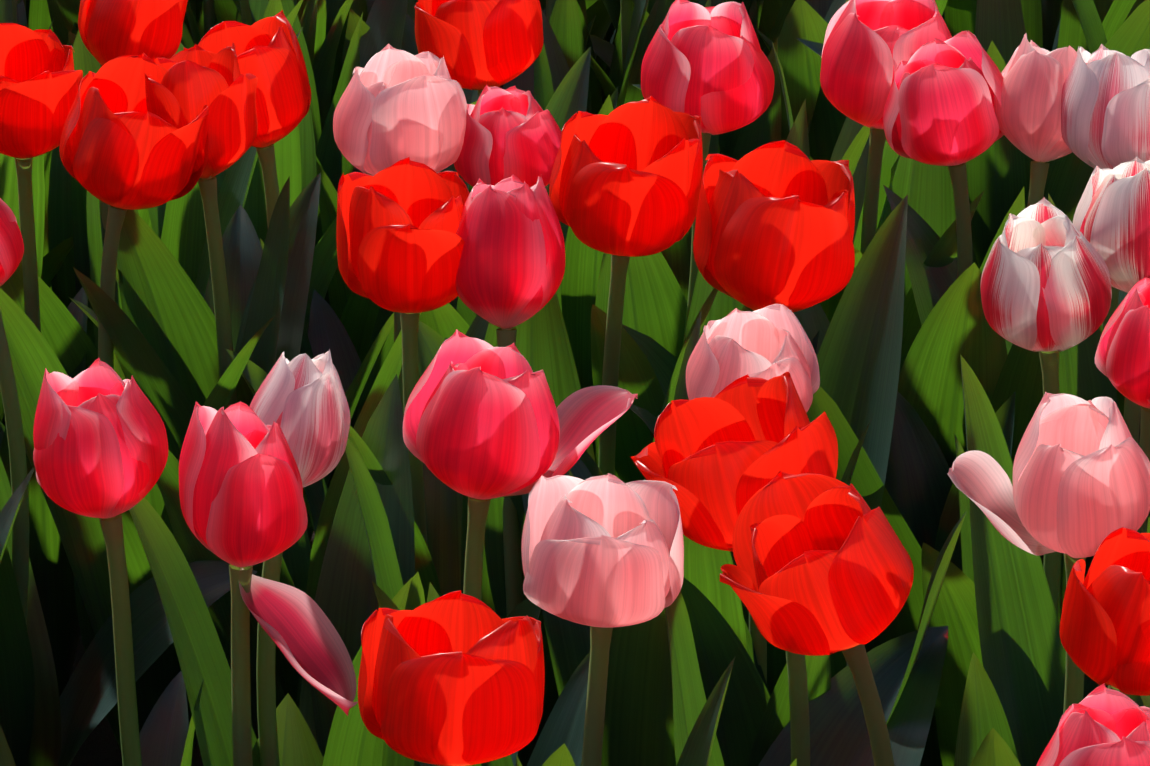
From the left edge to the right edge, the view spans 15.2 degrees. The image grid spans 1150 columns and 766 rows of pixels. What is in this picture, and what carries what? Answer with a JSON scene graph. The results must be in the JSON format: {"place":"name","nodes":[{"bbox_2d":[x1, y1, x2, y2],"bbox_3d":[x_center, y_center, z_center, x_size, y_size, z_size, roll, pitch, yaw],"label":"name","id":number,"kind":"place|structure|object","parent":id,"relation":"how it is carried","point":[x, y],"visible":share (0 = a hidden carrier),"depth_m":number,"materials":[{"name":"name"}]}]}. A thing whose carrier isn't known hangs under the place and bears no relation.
{"place":"outdoors","nodes":[
{"label":"outdoors","id":0,"kind":"place"},
{"bbox_2d":[70,532,314,765],"bbox_3d":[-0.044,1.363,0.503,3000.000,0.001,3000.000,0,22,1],"label":"soil","id":1,"kind":"structure","parent":0,"point":[99,746],"depth_m":3.20,"materials":[{"name":"black soil"}]},
{"bbox_2d":[0,725,15,765],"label":"tulip foliage","id":2,"kind":"object","parent":1,"relation":"on","point":[6,758],"visible":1,"depth_m":2.25,"materials":[{"name":"green plant"}]},
{"bbox_2d":[0,466,34,563],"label":"leaf","id":3,"kind":"object","parent":1,"relation":"on","point":[9,512],"visible":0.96,"depth_m":2.67,"materials":[{"name":"green plant"}]},
{"bbox_2d":[0,153,44,419],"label":"tulip foliage","id":4,"kind":"object","parent":1,"relation":"on","point":[8,187],"visible":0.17,"depth_m":3.25,"materials":[{"name":"green plant"}]},
{"bbox_2d":[0,0,51,289],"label":"tulip foliage","id":5,"kind":"object","parent":1,"relation":"on","point":[6,14],"visible":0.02,"depth_m":3.54,"materials":[{"name":"green plant"}]},
{"bbox_2d":[26,0,29,25],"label":"flame tulip","id":6,"kind":"object","parent":1,"relation":"on","point":[27,7],"depth_m":4.30,"materials":[{"name":"green plant"}]},
{"bbox_2d":[12,0,53,29],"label":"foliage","id":7,"kind":"object","parent":1,"relation":"on","point":[19,14],"visible":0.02,"depth_m":3.78,"materials":[{"name":"green plant"}]},
{"bbox_2d":[2,237,73,426],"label":"tulip foliage","id":8,"kind":"object","parent":1,"relation":"on","point":[54,259],"visible":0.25,"depth_m":3.45,"materials":[{"name":"green plant"}]},
{"bbox_2d":[28,0,52,30],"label":"pink tulip","id":9,"kind":"object","parent":1,"relation":"on","point":[39,16],"visible":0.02,"depth_m":4.16,"materials":[{"name":"green plant"}]},
{"bbox_2d":[0,23,87,696],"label":"red tulip","id":10,"kind":"object","parent":1,"relation":"on","point":[40,79],"visible":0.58,"depth_m":3.01,"materials":[{"name":"green plant"}]},
{"bbox_2d":[17,0,76,44],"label":"pink tulip","id":11,"kind":"object","parent":1,"relation":"on","point":[74,28],"visible":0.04,"depth_m":3.80,"materials":[{"name":"green plant"}]},
{"bbox_2d":[47,0,80,44],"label":"red tulip","id":12,"kind":"object","parent":1,"relation":"on","point":[64,14],"visible":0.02,"depth_m":3.82,"materials":[{"name":"green plant"}]},
{"bbox_2d":[68,31,101,66],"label":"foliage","id":13,"kind":"object","parent":1,"relation":"on","point":[71,37],"depth_m":3.56,"materials":[{"name":"green plant"}]},
{"bbox_2d":[48,29,152,344],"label":"tulip foliage","id":14,"kind":"object","parent":1,"relation":"on","point":[67,208],"visible":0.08,"depth_m":3.46,"materials":[{"name":"green plant"}]},
{"bbox_2d":[33,358,203,765],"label":"tulip","id":15,"kind":"object","parent":1,"relation":"on","point":[100,440],"visible":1,"depth_m":2.37,"materials":[{"name":"pink plant"}]},
{"bbox_2d":[0,198,256,765],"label":"tulip","id":16,"kind":"object","parent":1,"relation":"on","point":[42,723],"visible":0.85,"depth_m":2.81,"materials":[{"name":"green plant"}]},
{"bbox_2d":[0,52,275,752],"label":"red tulip","id":17,"kind":"object","parent":1,"relation":"on","point":[122,149],"visible":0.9,"depth_m":2.90,"materials":[{"name":"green plant"}]},
{"bbox_2d":[0,0,302,375],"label":"red tulip","id":18,"kind":"object","parent":1,"relation":"on","point":[113,29],"visible":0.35,"depth_m":3.11,"materials":[{"name":"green plant"}]},
{"bbox_2d":[161,182,206,284],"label":"tulip foliage","id":19,"kind":"object","parent":1,"relation":"on","point":[183,236],"visible":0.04,"depth_m":3.24,"materials":[{"name":"green plant"}]},
{"bbox_2d":[73,43,320,733],"bbox_3d":[-0.244,0.038,3.046,0.102,0.592,0.255,9,24,21],"label":"red tulip","id":20,"kind":"object","parent":1,"relation":"on","point":[253,287],"visible":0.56,"depth_m":2.96,"materials":[{"name":"green plant"}]},
{"bbox_2d":[184,0,215,42],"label":"flame tulip","id":21,"kind":"object","parent":1,"relation":"on","point":[201,19],"visible":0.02,"depth_m":4.02,"materials":[{"name":"green plant"}]},
{"bbox_2d":[214,0,236,22],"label":"pink tulip","id":22,"kind":"object","parent":1,"relation":"on","point":[225,10],"depth_m":3.88,"materials":[{"name":"green plant"}]},
{"bbox_2d":[69,10,393,541],"bbox_3d":[-0.232,0.024,3.090,0.229,0.585,0.139,-8,23,-18],"label":"red tulip","id":23,"kind":"object","parent":1,"relation":"on","point":[167,311],"visible":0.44,"depth_m":3.00,"materials":[{"name":"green plant"}]},
{"bbox_2d":[181,0,325,66],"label":"red tulip","id":24,"kind":"object","parent":1,"relation":"on","point":[209,20],"visible":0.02,"depth_m":3.74,"materials":[{"name":"green plant"}]},
{"bbox_2d":[179,401,357,765],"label":"tulip","id":25,"kind":"object","parent":1,"relation":"on","point":[243,506],"visible":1,"depth_m":2.33,"materials":[{"name":"pink plant"}]},
{"bbox_2d":[129,349,413,765],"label":"pink tulip","id":26,"kind":"object","parent":1,"relation":"on","point":[301,400],"visible":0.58,"depth_m":2.44,"materials":[{"name":"white plant"}]},
{"bbox_2d":[156,312,421,739],"bbox_3d":[-0.208,0.148,2.883,0.226,0.470,0.086,-5,23,-13],"label":"tulip foliage","id":27,"kind":"object","parent":1,"relation":"on","point":[301,564],"visible":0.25,"depth_m":2.85,"materials":[{"name":"green plant"}]},
{"bbox_2d":[233,0,352,105],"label":"red tulip","id":28,"kind":"object","parent":1,"relation":"on","point":[333,7],"visible":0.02,"depth_m":3.82,"materials":[{"name":"green plant"}]},
{"bbox_2d":[286,0,302,25],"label":"tulip foliage","id":29,"kind":"object","parent":1,"relation":"on","point":[291,16],"visible":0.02,"depth_m":3.35,"materials":[{"name":"green plant"}]},
{"bbox_2d":[237,0,352,131],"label":"red tulip","id":30,"kind":"object","parent":1,"relation":"on","point":[322,68],"visible":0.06,"depth_m":3.62,"materials":[{"name":"green plant"}]},
{"bbox_2d":[148,0,476,334],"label":"tulip foliage","id":31,"kind":"object","parent":1,"relation":"on","point":[295,154],"visible":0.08,"depth_m":3.28,"materials":[{"name":"green plant"}]},
{"bbox_2d":[268,0,407,305],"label":"tulip foliage","id":32,"kind":"object","parent":1,"relation":"on","point":[385,22],"visible":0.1,"depth_m":3.51,"materials":[{"name":"green plant"}]},
{"bbox_2d":[225,44,488,532],"bbox_3d":[-0.137,0.056,2.991,0.205,0.600,0.104,0,22,1],"label":"pink tulip","id":33,"kind":"object","parent":1,"relation":"on","point":[394,105],"visible":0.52,"depth_m":2.87,"materials":[{"name":"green plant"}]},
{"bbox_2d":[299,374,424,756],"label":"tulip foliage","id":34,"kind":"object","parent":1,"relation":"on","point":[346,600],"visible":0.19,"depth_m":2.74,"materials":[{"name":"green plant"}]},
{"bbox_2d":[260,174,468,487],"bbox_3d":[-0.154,0.034,3.258,0.159,0.400,0.115,-1,22,-3],"label":"tulip foliage","id":35,"kind":"object","parent":1,"relation":"on","point":[327,331],"visible":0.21,"depth_m":3.26,"materials":[{"name":"green plant"}]},
{"bbox_2d":[342,0,417,67],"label":"rose tulip","id":36,"kind":"object","parent":1,"relation":"on","point":[360,7],"visible":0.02,"depth_m":3.61,"materials":[{"name":"green plant"}]},
{"bbox_2d":[316,88,478,362],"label":"tulip foliage","id":37,"kind":"object","parent":1,"relation":"on","point":[357,314],"visible":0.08,"depth_m":3.38,"materials":[{"name":"green plant"}]},
{"bbox_2d":[336,157,469,602],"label":"red tulip","id":38,"kind":"object","parent":1,"relation":"on","point":[400,243],"visible":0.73,"depth_m":2.70,"materials":[{"name":"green plant"}]},
{"bbox_2d":[401,13,476,314],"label":"tulip foliage","id":39,"kind":"object","parent":1,"relation":"on","point":[409,44],"depth_m":3.62,"materials":[{"name":"green plant"}]},
{"bbox_2d":[345,438,540,765],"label":"tulip foliage","id":40,"kind":"object","parent":1,"relation":"on","point":[389,581],"visible":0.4,"depth_m":2.60,"materials":[{"name":"green plant"}]},
{"bbox_2d":[358,590,544,765],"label":"red tulip","id":41,"kind":"object","parent":1,"relation":"on","point":[455,678],"visible":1,"depth_m":2.07,"materials":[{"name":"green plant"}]},
{"bbox_2d":[418,85,561,376],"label":"tulip","id":42,"kind":"object","parent":1,"relation":"on","point":[513,130],"visible":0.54,"depth_m":2.88,"materials":[{"name":"pink plant"}]},
{"bbox_2d":[414,0,590,378],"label":"red tulip","id":43,"kind":"object","parent":1,"relation":"on","point":[479,45],"visible":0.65,"depth_m":3.10,"materials":[{"name":"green plant"}]},
{"bbox_2d":[372,329,637,765],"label":"tulip","id":44,"kind":"object","parent":1,"relation":"on","point":[484,423],"visible":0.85,"depth_m":2.40,"materials":[{"name":"pink plant"}]},
{"bbox_2d":[456,174,595,765],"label":"tulip","id":45,"kind":"object","parent":1,"relation":"on","point":[510,270],"visible":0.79,"depth_m":2.67,"materials":[{"name":"pink plant"}]},
{"bbox_2d":[499,15,595,88],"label":"pink tulip","id":46,"kind":"object","parent":1,"relation":"on","point":[589,26],"depth_m":3.81,"materials":[{"name":"green plant"}]},
{"bbox_2d":[503,9,617,110],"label":"tulip foliage","id":47,"kind":"object","parent":1,"relation":"on","point":[541,77],"visible":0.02,"depth_m":3.49,"materials":[{"name":"green plant"}]},
{"bbox_2d":[539,0,602,114],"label":"red tulip","id":48,"kind":"object","parent":1,"relation":"on","point":[596,98],"visible":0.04,"depth_m":3.83,"materials":[{"name":"green plant"}]},
{"bbox_2d":[419,473,734,765],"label":"pink tulip","id":49,"kind":"object","parent":1,"relation":"on","point":[602,556],"visible":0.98,"depth_m":2.26,"materials":[{"name":"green plant"}]},
{"bbox_2d":[543,0,648,113],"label":"flame tulip","id":50,"kind":"object","parent":1,"relation":"on","point":[562,17],"visible":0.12,"depth_m":3.59,"materials":[{"name":"green plant"}]},
{"bbox_2d":[585,0,616,103],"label":"rose tulip","id":51,"kind":"object","parent":1,"relation":"on","point":[603,65],"visible":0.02,"depth_m":4.14,"materials":[{"name":"green plant"}]},
{"bbox_2d":[602,0,620,35],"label":"leaf","id":52,"kind":"object","parent":1,"relation":"on","point":[613,8],"depth_m":4.00,"materials":[{"name":"green plant"}]},
{"bbox_2d":[556,95,687,463],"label":"tulip foliage","id":53,"kind":"object","parent":1,"relation":"on","point":[576,292],"visible":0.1,"depth_m":3.28,"materials":[{"name":"green plant"}]},
{"bbox_2d":[590,0,655,100],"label":"flame tulip","id":54,"kind":"object","parent":1,"relation":"on","point":[612,82],"visible":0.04,"depth_m":3.75,"materials":[{"name":"green plant"}]},
{"bbox_2d":[549,95,717,479],"bbox_3d":[0.025,0.114,2.837,0.144,0.607,0.130,-3,22,-7],"label":"red tulip","id":55,"kind":"object","parent":1,"relation":"on","point":[625,182],"visible":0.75,"depth_m":2.75,"materials":[{"name":"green plant"}]},
{"bbox_2d":[522,312,746,765],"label":"tulip foliage","id":56,"kind":"object","parent":1,"relation":"on","point":[638,725],"visible":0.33,"depth_m":2.60,"materials":[{"name":"green plant"}]},
{"bbox_2d":[624,0,719,153],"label":"red tulip","id":57,"kind":"object","parent":1,"relation":"on","point":[633,93],"depth_m":3.66,"materials":[{"name":"green plant"}]},
{"bbox_2d":[653,0,698,36],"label":"tulip foliage","id":58,"kind":"object","parent":1,"relation":"on","point":[663,8],"depth_m":3.57,"materials":[{"name":"green plant"}]},
{"bbox_2d":[590,0,763,66],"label":"pink tulip","id":59,"kind":"object","parent":1,"relation":"on","point":[603,49],"visible":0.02,"depth_m":3.87,"materials":[{"name":"green plant"}]},
{"bbox_2d":[661,0,718,300],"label":"tulip foliage","id":60,"kind":"object","parent":1,"relation":"on","point":[677,256],"visible":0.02,"depth_m":3.44,"materials":[{"name":"green plant"}]},
{"bbox_2d":[632,0,794,153],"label":"leaf","id":61,"kind":"object","parent":1,"relation":"on","point":[787,5],"visible":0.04,"depth_m":3.75,"materials":[{"name":"green plant"}]},
{"bbox_2d":[622,100,809,439],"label":"tulip foliage","id":62,"kind":"object","parent":1,"relation":"on","point":[662,360],"visible":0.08,"depth_m":3.11,"materials":[{"name":"green plant"}]},
{"bbox_2d":[630,270,819,434],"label":"tulip foliage","id":63,"kind":"object","parent":1,"relation":"on","point":[723,305],"visible":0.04,"depth_m":3.02,"materials":[{"name":"green plant"}]},
{"bbox_2d":[591,0,869,482],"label":"tulip","id":64,"kind":"object","parent":1,"relation":"on","point":[712,67],"visible":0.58,"depth_m":3.05,"materials":[{"name":"pink plant"}]},
{"bbox_2d":[632,0,848,159],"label":"tulip foliage","id":65,"kind":"object","parent":1,"relation":"on","point":[761,130],"visible":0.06,"depth_m":3.52,"materials":[{"name":"green plant"}]},
{"bbox_2d":[758,0,783,50],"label":"pink tulip","id":66,"kind":"object","parent":1,"relation":"on","point":[770,12],"depth_m":3.89,"materials":[{"name":"green plant"}]},
{"bbox_2d":[631,372,947,765],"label":"red tulip","id":67,"kind":"object","parent":1,"relation":"on","point":[719,460],"visible":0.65,"depth_m":2.40,"materials":[{"name":"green plant"}]},
{"bbox_2d":[693,140,907,696],"bbox_3d":[0.146,0.126,2.812,0.112,0.604,0.184,11,24,24],"label":"red tulip","id":68,"kind":"object","parent":1,"relation":"on","point":[775,222],"visible":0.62,"depth_m":2.71,"materials":[{"name":"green plant"}]},
{"bbox_2d":[793,303,829,355],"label":"tulip foliage","id":69,"kind":"object","parent":1,"relation":"on","point":[813,320],"depth_m":2.98,"materials":[{"name":"green plant"}]},
{"bbox_2d":[778,0,846,160],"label":"red tulip","id":70,"kind":"object","parent":1,"relation":"on","point":[800,61],"visible":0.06,"depth_m":3.54,"materials":[{"name":"green plant"}]},
{"bbox_2d":[720,470,913,765],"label":"red tulip","id":71,"kind":"object","parent":1,"relation":"on","point":[824,563],"visible":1,"depth_m":2.23,"materials":[{"name":"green plant"}]},
{"bbox_2d":[672,304,966,765],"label":"pink tulip","id":72,"kind":"object","parent":1,"relation":"on","point":[769,342],"visible":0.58,"depth_m":2.53,"materials":[{"name":"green plant"}]},
{"bbox_2d":[772,42,899,321],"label":"tulip foliage","id":73,"kind":"object","parent":1,"relation":"on","point":[850,130],"visible":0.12,"depth_m":3.22,"materials":[{"name":"green plant"}]},
{"bbox_2d":[756,0,947,50],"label":"rose tulip","id":74,"kind":"object","parent":1,"relation":"on","point":[941,5],"visible":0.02,"depth_m":3.69,"materials":[{"name":"green plant"}]},
{"bbox_2d":[841,422,869,485],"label":"tulip foliage","id":75,"kind":"object","parent":1,"relation":"on","point":[848,473],"visible":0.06,"depth_m":2.65,"materials":[{"name":"green plant"}]},
{"bbox_2d":[820,0,983,373],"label":"tulip","id":76,"kind":"object","parent":1,"relation":"on","point":[869,46],"visible":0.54,"depth_m":3.02,"materials":[{"name":"pink plant"}]},
{"bbox_2d":[806,386,1014,765],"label":"tulip foliage","id":77,"kind":"object","parent":1,"relation":"on","point":[920,503],"visible":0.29,"depth_m":2.89,"materials":[{"name":"green plant"}]},
{"bbox_2d":[810,156,1024,272],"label":"tulip foliage","id":78,"kind":"object","parent":1,"relation":"on","point":[1017,207],"visible":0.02,"depth_m":3.27,"materials":[{"name":"green plant"}]},
{"bbox_2d":[883,30,1007,467],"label":"tulip","id":79,"kind":"object","parent":1,"relation":"on","point":[939,108],"visible":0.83,"depth_m":2.92,"materials":[{"name":"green plant"}]},
{"bbox_2d":[797,0,1149,268],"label":"tulip foliage","id":80,"kind":"object","parent":1,"relation":"on","point":[998,172],"visible":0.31,"depth_m":3.42,"materials":[{"name":"green plant"}]},
{"bbox_2d":[921,197,1111,765],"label":"tulip","id":81,"kind":"object","parent":1,"relation":"on","point":[1045,287],"visible":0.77,"depth_m":2.62,"materials":[{"name":"white plant"}]},
{"bbox_2d":[883,44,1149,416],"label":"tulip","id":82,"kind":"object","parent":1,"relation":"on","point":[1105,109],"visible":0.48,"depth_m":2.88,"materials":[{"name":"white plant"}]},
{"bbox_2d":[953,33,1127,563],"bbox_3d":[0.337,0.050,3.012,0.190,0.595,0.247,20,29,40],"label":"pink tulip","id":83,"kind":"object","parent":1,"relation":"on","point":[1028,113],"visible":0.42,"depth_m":2.91,"materials":[{"name":"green plant"}]},
{"bbox_2d":[945,0,1135,47],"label":"red tulip","id":84,"kind":"object","parent":1,"relation":"on","point":[960,15],"visible":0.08,"depth_m":3.72,"materials":[{"name":"green plant"}]},
{"bbox_2d":[947,392,1149,765],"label":"pink tulip","id":85,"kind":"object","parent":1,"relation":"on","point":[1078,490],"visible":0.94,"depth_m":2.33,"materials":[{"name":"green plant"}]},
{"bbox_2d":[1041,0,1062,51],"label":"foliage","id":86,"kind":"object","parent":1,"relation":"on","point":[1051,12],"depth_m":3.99,"materials":[{"name":"green plant"}]},
{"bbox_2d":[960,278,1149,765],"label":"tulip","id":87,"kind":"object","parent":1,"relation":"on","point":[1023,652],"visible":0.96,"depth_m":2.64,"materials":[{"name":"green plant"}]},
{"bbox_2d":[1052,13,1061,50],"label":"red tulip","id":88,"kind":"object","parent":1,"relation":"on","point":[1055,45],"depth_m":3.95,"materials":[{"name":"green plant"}]},
{"bbox_2d":[1057,0,1113,51],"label":"flame tulip","id":89,"kind":"object","parent":1,"relation":"on","point":[1071,33],"depth_m":3.80,"materials":[{"name":"green plant"}]},
{"bbox_2d":[1036,684,1149,765],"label":"tulip","id":90,"kind":"object","parent":1,"relation":"on","point":[1102,725],"visible":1,"depth_m":1.99,"materials":[{"name":"pink plant"}]},
{"bbox_2d":[1048,156,1149,624],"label":"tulip","id":91,"kind":"object","parent":1,"relation":"on","point":[1111,220],"visible":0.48,"depth_m":2.70,"materials":[{"name":"white plant"}]},
{"bbox_2d":[1060,527,1149,696],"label":"red tulip","id":92,"kind":"object","parent":1,"relation":"on","point":[1105,628],"visible":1,"depth_m":2.18,"materials":[{"name":"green plant"}]},
{"bbox_2d":[1072,0,1144,54],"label":"flame tulip","id":93,"kind":"object","parent":1,"relation":"on","point":[1090,23],"visible":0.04,"depth_m":3.63,"materials":[{"name":"green plant"}]},
{"bbox_2d":[1140,696,1149,707],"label":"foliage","id":94,"kind":"object","parent":1,"relation":"on","point":[1146,701],"depth_m":2.25,"materials":[{"name":"green plant"}]}
]}

